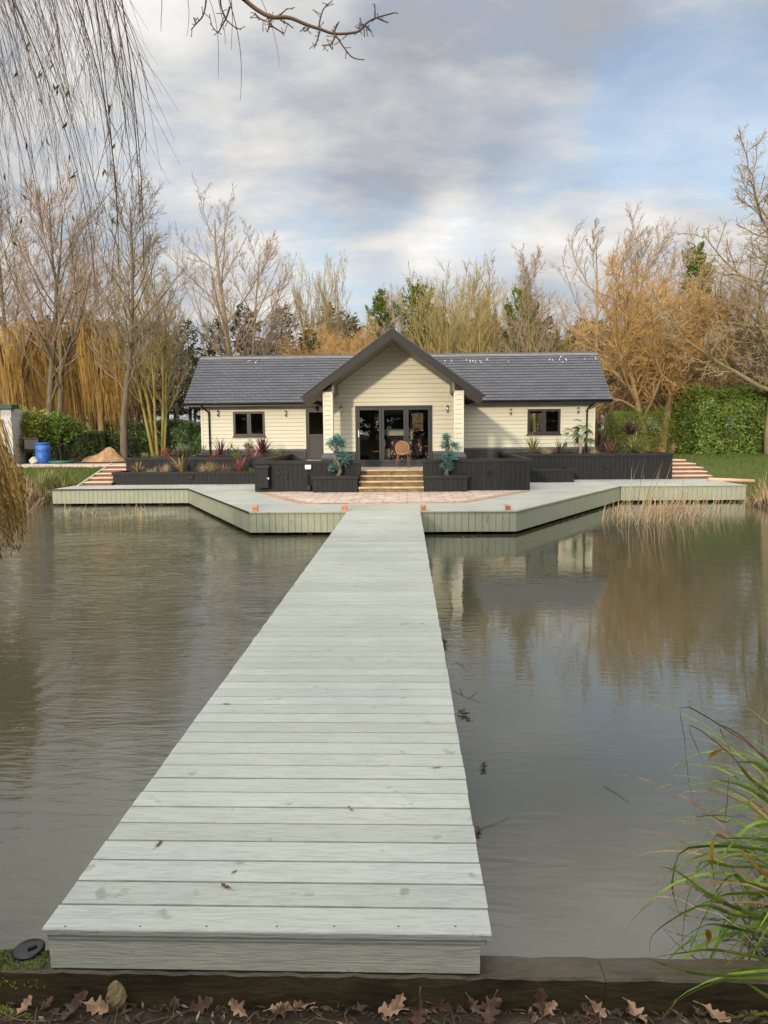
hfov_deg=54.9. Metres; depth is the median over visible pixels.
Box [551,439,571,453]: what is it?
cordyline
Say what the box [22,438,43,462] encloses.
barbecue
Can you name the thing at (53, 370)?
bare tree
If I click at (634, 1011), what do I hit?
oak leaf
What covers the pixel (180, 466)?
phormium
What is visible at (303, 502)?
patio border
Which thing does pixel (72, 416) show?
bare bush
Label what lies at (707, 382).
thicket tree
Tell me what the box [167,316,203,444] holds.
wood conifer
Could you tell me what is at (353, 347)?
orange willow
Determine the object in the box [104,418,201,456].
laurel hedge
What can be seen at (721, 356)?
wood conifer
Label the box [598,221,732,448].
bare tree
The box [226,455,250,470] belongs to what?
phormium
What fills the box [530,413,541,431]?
bare bush
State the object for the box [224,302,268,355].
wood conifer
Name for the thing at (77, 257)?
bare tree
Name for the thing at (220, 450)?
cordyline
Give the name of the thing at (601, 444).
bare tree
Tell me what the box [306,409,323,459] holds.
side door
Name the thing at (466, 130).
sky
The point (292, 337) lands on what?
wood conifer
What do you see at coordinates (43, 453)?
barrel
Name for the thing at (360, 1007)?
oak leaf
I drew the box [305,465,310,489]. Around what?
socket box
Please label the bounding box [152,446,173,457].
cordyline
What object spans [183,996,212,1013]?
oak leaf
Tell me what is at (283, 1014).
oak leaf
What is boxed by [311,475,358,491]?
box planter
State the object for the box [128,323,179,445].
wood conifer
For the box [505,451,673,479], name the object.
raised planter
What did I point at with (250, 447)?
shrub
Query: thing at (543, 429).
window
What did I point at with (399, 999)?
oak leaf
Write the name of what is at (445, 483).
box planter
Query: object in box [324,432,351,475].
bonsai tree
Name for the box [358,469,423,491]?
stone steps
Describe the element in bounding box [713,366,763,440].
bare bush
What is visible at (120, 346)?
wood conifer
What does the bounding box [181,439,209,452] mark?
fan palm
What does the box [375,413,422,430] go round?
bare bush
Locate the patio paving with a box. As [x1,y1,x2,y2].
[261,490,526,502]
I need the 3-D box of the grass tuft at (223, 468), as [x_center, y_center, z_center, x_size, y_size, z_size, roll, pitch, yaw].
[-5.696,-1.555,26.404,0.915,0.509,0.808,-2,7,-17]
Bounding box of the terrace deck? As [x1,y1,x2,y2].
[51,479,746,534]
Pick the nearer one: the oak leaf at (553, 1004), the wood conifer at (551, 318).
the oak leaf at (553, 1004)
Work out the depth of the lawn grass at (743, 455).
30.04 m
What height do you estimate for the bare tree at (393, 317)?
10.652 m
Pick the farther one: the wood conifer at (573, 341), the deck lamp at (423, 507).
the wood conifer at (573, 341)
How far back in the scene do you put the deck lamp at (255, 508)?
17.06 m
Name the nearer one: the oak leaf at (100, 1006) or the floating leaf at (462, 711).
the oak leaf at (100, 1006)
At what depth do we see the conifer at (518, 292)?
44.44 m
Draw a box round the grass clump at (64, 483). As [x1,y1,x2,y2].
[28,463,75,488]
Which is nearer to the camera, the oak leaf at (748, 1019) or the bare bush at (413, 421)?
the oak leaf at (748, 1019)
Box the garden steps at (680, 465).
[672,459,711,478]
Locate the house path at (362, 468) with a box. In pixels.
[361,467,422,481]
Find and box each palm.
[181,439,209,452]
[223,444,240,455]
[563,419,603,453]
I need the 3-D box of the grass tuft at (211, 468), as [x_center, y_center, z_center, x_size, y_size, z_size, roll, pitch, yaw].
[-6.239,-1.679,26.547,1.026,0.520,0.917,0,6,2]
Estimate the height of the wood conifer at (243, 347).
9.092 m
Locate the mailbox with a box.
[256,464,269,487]
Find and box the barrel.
[35,443,50,463]
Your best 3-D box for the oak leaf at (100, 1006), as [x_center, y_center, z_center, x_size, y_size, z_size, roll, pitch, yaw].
[-1.052,1.786,2.677,0.135,0.071,0.026,3,-37,17]
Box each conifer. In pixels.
[34,313,56,409]
[95,320,142,443]
[122,319,169,445]
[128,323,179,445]
[146,335,187,441]
[156,334,190,441]
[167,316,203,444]
[177,347,200,433]
[183,318,230,414]
[187,345,215,428]
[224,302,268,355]
[238,333,249,355]
[255,301,303,355]
[291,324,324,354]
[310,303,349,347]
[334,311,365,351]
[343,317,365,343]
[364,284,394,430]
[386,278,457,430]
[424,306,457,343]
[499,281,548,414]
[537,314,560,351]
[563,328,583,351]
[567,317,590,351]
[585,318,622,436]
[598,334,623,444]
[600,344,647,443]
[665,235,727,440]
[691,290,742,446]
[723,331,763,443]
[737,338,767,443]
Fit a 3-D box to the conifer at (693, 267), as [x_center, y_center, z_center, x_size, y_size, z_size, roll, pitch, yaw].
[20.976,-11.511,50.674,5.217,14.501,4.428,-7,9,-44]
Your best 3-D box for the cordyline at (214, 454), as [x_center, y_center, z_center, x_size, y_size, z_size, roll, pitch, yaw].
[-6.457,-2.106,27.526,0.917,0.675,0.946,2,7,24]
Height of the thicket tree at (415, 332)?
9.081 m
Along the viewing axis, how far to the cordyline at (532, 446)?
27.49 m
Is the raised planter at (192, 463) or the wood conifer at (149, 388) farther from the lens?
the wood conifer at (149, 388)
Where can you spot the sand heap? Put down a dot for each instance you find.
(108, 454)
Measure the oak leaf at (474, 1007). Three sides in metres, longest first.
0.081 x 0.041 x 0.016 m
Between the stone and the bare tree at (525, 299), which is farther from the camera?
the bare tree at (525, 299)
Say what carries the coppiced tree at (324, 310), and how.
on the ground at (332, 1016)
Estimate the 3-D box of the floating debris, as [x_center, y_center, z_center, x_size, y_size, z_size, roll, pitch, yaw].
[4.964,0.182,19.685,4.257,0.004,11.052,3,7,30]
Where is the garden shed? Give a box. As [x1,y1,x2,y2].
[0,405,35,463]
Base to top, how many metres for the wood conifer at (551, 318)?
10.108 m
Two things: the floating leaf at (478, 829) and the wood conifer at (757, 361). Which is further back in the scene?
the wood conifer at (757, 361)
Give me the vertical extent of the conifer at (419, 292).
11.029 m
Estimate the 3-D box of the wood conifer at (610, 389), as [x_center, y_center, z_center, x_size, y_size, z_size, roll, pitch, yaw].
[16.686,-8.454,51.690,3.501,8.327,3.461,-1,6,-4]
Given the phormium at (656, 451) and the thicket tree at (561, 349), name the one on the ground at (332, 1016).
the thicket tree at (561, 349)
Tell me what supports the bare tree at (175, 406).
on the ground at (332, 1016)
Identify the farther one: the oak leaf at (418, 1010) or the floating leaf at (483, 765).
the floating leaf at (483, 765)
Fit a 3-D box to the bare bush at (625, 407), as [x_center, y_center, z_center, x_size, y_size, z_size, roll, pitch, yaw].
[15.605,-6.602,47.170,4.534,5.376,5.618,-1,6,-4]
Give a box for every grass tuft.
[155,464,170,471]
[194,463,209,471]
[204,462,222,470]
[218,463,231,470]
[269,449,287,458]
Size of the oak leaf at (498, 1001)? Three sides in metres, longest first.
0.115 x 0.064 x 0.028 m
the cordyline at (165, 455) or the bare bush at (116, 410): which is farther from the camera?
the bare bush at (116, 410)
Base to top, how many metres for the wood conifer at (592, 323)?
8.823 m
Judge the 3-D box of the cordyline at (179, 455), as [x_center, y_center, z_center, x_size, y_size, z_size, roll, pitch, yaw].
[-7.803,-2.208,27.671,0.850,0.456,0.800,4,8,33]
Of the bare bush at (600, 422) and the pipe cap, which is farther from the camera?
the bare bush at (600, 422)
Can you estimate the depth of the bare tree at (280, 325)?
44.66 m
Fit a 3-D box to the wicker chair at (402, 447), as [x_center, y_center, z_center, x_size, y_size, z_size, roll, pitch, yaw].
[0.631,-1.907,24.378,0.476,0.875,0.528,0,6,9]
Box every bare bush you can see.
[0,354,84,418]
[28,386,108,452]
[72,349,168,444]
[305,343,377,422]
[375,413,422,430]
[412,413,422,430]
[480,340,541,431]
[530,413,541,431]
[595,366,642,441]
[601,368,673,447]
[605,349,762,447]
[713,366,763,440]
[728,360,767,448]
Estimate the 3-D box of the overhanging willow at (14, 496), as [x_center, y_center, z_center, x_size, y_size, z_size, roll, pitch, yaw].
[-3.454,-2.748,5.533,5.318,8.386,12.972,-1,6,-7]
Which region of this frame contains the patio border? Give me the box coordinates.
[259,491,528,503]
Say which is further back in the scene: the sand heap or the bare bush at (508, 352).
the bare bush at (508, 352)
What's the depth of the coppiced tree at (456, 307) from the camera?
50.36 m
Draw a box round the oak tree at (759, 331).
[645,121,767,454]
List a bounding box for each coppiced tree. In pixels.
[289,249,353,354]
[396,249,507,352]
[431,273,482,352]
[465,275,548,352]
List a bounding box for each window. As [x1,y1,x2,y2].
[233,411,265,436]
[526,409,561,434]
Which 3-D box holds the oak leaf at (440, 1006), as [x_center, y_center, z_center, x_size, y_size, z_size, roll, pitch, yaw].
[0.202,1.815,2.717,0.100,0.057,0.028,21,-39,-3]
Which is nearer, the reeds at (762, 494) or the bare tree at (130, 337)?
the reeds at (762, 494)
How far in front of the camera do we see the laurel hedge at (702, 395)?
35.08 m
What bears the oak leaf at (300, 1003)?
on the ground at (332, 1016)
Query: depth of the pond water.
6.95 m
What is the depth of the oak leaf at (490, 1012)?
2.64 m
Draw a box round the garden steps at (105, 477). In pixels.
[77,463,125,485]
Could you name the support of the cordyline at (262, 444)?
on the raised planter at (192, 463)
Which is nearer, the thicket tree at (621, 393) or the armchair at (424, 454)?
the armchair at (424, 454)
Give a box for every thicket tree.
[114,329,160,436]
[317,299,359,353]
[339,309,394,430]
[407,309,481,352]
[506,297,594,431]
[570,313,612,376]
[598,335,642,443]
[676,335,746,446]
[711,332,754,444]
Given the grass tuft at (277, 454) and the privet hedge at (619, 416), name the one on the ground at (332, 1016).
the privet hedge at (619, 416)
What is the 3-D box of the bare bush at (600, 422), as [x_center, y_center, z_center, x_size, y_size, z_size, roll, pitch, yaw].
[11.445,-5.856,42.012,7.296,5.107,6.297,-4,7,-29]
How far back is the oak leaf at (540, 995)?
2.68 m
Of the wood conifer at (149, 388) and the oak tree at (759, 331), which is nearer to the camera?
the oak tree at (759, 331)
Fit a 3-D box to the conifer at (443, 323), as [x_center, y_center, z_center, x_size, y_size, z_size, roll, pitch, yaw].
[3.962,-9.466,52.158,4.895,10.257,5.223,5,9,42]
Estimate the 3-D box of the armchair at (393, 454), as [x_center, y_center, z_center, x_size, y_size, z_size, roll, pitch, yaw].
[0.506,-2.095,25.804,0.642,0.861,0.682,1,6,13]
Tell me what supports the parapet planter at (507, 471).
on the terrace deck
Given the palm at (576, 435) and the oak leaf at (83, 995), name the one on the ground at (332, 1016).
the oak leaf at (83, 995)
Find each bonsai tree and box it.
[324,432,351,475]
[439,432,459,474]
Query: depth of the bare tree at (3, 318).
42.66 m
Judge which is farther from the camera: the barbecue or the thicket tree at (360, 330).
the thicket tree at (360, 330)
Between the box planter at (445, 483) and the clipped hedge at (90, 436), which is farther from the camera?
the clipped hedge at (90, 436)
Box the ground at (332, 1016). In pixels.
[0,428,767,1023]
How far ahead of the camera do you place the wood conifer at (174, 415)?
64.01 m
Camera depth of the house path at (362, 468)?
23.96 m
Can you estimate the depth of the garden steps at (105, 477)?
26.73 m
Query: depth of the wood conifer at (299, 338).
49.51 m
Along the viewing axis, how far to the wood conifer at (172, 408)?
55.28 m
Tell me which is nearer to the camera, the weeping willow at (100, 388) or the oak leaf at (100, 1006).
the oak leaf at (100, 1006)
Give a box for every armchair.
[389,440,403,459]
[409,439,422,459]
[417,446,427,459]
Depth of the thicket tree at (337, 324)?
48.21 m
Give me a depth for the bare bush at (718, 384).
42.32 m
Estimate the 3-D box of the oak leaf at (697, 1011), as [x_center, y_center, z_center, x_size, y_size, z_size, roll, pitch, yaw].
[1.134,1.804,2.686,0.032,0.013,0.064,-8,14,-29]
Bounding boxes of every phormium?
[127,461,146,471]
[168,449,193,471]
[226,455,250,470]
[651,447,664,452]
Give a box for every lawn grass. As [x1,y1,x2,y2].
[3,466,104,487]
[673,452,767,499]
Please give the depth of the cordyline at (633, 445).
27.31 m
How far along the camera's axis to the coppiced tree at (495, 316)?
48.23 m
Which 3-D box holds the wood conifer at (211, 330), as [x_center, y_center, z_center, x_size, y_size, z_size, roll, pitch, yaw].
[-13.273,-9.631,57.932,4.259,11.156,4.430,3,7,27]
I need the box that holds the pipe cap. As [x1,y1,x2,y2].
[12,938,44,960]
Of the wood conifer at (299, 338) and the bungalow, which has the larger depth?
the wood conifer at (299, 338)
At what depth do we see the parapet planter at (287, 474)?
22.52 m
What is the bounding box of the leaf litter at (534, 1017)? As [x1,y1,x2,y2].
[0,999,767,1023]
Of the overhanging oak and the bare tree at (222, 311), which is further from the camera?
the bare tree at (222, 311)
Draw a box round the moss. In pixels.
[0,948,49,1017]
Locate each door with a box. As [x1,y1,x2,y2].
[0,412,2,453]
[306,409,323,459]
[355,405,432,465]
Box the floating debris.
[440,506,656,543]
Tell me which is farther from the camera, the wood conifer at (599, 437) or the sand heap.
the wood conifer at (599, 437)
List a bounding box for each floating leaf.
[458,708,471,714]
[474,826,481,835]
[479,762,487,768]
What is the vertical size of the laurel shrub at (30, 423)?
2.646 m
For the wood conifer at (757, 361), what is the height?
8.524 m
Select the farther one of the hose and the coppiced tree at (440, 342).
the coppiced tree at (440, 342)
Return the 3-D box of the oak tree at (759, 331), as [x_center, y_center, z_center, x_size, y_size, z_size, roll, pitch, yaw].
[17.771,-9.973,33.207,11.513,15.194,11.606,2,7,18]
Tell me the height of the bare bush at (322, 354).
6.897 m
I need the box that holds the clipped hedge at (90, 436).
[36,428,109,457]
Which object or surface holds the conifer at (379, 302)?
on the ground at (332, 1016)
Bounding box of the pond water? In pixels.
[0,499,767,960]
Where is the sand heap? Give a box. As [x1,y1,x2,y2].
[81,447,124,461]
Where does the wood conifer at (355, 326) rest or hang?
on the ground at (332, 1016)
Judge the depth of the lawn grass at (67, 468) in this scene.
27.53 m
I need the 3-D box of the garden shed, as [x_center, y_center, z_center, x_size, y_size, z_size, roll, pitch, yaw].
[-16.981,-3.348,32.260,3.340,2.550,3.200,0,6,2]
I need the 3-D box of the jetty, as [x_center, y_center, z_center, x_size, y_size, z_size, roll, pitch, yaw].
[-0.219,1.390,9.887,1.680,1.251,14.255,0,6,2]
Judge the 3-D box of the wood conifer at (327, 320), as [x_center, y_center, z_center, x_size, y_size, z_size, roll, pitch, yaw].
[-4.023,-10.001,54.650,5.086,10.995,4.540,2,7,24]
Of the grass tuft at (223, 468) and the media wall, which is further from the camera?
the media wall
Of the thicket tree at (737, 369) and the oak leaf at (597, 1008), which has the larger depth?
the thicket tree at (737, 369)
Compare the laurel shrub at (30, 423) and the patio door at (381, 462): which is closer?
the patio door at (381, 462)
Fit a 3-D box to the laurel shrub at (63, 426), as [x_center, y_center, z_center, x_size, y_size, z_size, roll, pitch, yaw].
[-14.533,-3.416,33.384,1.935,2.426,1.866,2,7,21]
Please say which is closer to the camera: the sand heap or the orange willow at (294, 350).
the sand heap
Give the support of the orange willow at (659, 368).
on the ground at (332, 1016)
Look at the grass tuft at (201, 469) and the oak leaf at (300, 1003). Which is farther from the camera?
the grass tuft at (201, 469)
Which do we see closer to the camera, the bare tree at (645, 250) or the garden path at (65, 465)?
the garden path at (65, 465)
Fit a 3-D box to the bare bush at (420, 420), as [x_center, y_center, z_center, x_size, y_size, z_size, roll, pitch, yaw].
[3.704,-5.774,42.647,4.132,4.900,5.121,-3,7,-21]
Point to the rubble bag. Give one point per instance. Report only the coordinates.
(32, 460)
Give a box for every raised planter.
[111,471,254,484]
[124,455,275,471]
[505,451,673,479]
[530,467,574,481]
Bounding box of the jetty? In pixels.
[42,511,491,973]
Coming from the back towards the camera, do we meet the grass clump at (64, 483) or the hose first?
the hose
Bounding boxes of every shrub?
[14,405,58,461]
[38,409,88,460]
[174,443,195,457]
[244,439,254,456]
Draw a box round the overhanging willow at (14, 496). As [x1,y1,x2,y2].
[0,0,279,559]
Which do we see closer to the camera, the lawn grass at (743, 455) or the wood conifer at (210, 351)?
the lawn grass at (743, 455)
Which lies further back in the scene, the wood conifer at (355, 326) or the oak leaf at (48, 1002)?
the wood conifer at (355, 326)
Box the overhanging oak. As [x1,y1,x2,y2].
[191,0,397,59]
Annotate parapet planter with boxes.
[253,454,361,491]
[422,452,531,489]
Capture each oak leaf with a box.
[17,995,31,1013]
[38,996,52,1012]
[61,989,85,1020]
[67,991,87,1009]
[79,995,108,1015]
[170,996,179,1008]
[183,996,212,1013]
[228,998,248,1017]
[263,1001,285,1011]
[271,1003,284,1015]
[278,1005,286,1018]
[286,1000,315,1010]
[352,1002,369,1011]
[378,1001,408,1016]
[388,993,405,1006]
[409,986,427,1023]
[425,998,451,1011]
[465,992,480,1014]
[473,995,501,1013]
[478,989,499,1022]
[532,988,547,1016]
[539,1000,557,1018]
[581,1002,598,1017]
[585,995,606,1017]
[622,997,647,1022]
[689,1003,703,1015]
[693,1000,730,1022]
[740,1010,758,1023]
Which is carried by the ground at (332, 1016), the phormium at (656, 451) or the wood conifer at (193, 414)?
the wood conifer at (193, 414)
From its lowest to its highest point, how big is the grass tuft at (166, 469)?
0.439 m
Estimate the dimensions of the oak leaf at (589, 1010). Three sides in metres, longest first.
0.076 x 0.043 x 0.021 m
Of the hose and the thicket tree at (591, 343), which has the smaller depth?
the hose
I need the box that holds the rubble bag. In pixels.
[29,456,37,463]
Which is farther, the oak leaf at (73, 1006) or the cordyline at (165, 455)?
the cordyline at (165, 455)
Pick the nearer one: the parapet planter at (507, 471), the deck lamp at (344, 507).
the deck lamp at (344, 507)
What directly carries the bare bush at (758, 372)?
on the ground at (332, 1016)
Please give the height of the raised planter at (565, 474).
0.461 m
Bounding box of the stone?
[106,980,126,1009]
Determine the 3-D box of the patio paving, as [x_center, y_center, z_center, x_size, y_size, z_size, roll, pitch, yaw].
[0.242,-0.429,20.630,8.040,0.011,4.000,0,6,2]
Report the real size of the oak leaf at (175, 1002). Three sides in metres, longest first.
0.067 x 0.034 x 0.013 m
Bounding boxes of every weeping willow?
[0,318,107,444]
[3,315,137,434]
[57,317,151,451]
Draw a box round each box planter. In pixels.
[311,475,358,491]
[423,474,468,491]
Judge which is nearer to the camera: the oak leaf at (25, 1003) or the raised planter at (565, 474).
the oak leaf at (25, 1003)
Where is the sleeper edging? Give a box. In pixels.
[0,949,767,1016]
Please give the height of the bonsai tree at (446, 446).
1.353 m
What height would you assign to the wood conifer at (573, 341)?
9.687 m
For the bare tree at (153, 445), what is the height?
11.024 m
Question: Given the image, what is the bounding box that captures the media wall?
[381,407,412,459]
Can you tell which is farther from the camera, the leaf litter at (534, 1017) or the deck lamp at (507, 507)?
the deck lamp at (507, 507)
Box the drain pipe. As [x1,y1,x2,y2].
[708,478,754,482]
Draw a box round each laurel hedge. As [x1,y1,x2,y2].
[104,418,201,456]
[669,381,767,454]
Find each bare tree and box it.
[0,158,139,457]
[0,186,53,376]
[47,218,116,454]
[77,154,200,457]
[99,236,196,455]
[134,283,197,443]
[147,172,354,358]
[253,298,299,355]
[369,284,419,342]
[497,242,567,431]
[547,200,703,449]
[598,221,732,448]
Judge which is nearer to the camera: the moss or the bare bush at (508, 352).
the moss
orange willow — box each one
[274,327,375,420]
[302,309,378,354]
[547,245,767,452]
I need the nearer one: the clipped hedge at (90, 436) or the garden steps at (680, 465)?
the garden steps at (680, 465)
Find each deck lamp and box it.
[252,505,258,511]
[342,505,347,510]
[420,505,426,510]
[504,504,510,509]
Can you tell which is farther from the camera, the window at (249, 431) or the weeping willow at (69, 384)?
the weeping willow at (69, 384)
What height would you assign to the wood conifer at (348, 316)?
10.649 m
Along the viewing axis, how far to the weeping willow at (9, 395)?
38.80 m
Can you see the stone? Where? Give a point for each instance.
(116, 995)
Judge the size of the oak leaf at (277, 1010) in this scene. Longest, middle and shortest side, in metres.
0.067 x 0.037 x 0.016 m
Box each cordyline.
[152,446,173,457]
[166,450,183,457]
[205,449,223,457]
[211,437,232,454]
[240,433,275,454]
[245,443,265,456]
[520,432,544,451]
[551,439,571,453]
[597,439,620,452]
[613,419,645,452]
[617,431,650,452]
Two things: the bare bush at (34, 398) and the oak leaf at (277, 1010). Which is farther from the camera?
the bare bush at (34, 398)
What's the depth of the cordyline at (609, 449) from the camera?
27.47 m
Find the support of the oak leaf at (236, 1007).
on the ground at (332, 1016)
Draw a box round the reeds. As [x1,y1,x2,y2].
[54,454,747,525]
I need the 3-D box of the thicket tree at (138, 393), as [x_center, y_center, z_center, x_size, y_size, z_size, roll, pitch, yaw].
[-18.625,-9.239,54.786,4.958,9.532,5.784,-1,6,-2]
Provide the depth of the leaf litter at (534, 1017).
2.65 m
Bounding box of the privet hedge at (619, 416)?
[600,404,687,452]
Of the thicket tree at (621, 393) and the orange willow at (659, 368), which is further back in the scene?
the thicket tree at (621, 393)
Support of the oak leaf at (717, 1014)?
on the ground at (332, 1016)
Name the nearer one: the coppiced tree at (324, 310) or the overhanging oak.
the overhanging oak
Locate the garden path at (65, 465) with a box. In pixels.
[2,463,125,467]
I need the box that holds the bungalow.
[183,327,613,466]
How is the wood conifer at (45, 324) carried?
on the ground at (332, 1016)
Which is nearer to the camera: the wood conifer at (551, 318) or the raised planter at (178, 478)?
the raised planter at (178, 478)
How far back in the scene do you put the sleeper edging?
2.77 m
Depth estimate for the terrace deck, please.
20.04 m
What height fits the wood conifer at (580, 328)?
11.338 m
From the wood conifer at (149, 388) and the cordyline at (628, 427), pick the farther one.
the wood conifer at (149, 388)
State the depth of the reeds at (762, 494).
23.36 m
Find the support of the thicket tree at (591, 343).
on the ground at (332, 1016)
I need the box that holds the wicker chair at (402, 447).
[395,441,409,467]
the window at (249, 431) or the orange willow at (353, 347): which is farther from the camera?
the orange willow at (353, 347)
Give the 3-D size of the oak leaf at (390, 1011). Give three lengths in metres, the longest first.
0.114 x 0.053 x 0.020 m
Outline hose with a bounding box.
[48,460,74,462]
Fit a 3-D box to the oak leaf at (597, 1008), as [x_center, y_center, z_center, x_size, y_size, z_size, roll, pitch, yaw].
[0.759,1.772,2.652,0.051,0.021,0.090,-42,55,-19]
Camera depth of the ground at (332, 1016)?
2.67 m
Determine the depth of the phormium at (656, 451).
27.14 m
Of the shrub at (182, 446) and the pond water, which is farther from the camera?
the shrub at (182, 446)
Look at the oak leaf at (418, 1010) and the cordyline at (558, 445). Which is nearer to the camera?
the oak leaf at (418, 1010)
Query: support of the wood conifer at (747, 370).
on the ground at (332, 1016)
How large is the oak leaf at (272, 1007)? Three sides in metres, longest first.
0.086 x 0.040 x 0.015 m
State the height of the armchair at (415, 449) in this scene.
0.861 m
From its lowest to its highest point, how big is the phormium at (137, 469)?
0.519 m
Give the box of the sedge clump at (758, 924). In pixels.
[614,702,767,1020]
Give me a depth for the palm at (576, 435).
27.64 m
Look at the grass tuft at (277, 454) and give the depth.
27.57 m
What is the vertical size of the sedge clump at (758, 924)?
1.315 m
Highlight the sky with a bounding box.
[0,0,767,432]
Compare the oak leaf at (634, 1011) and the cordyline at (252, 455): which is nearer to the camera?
the oak leaf at (634, 1011)

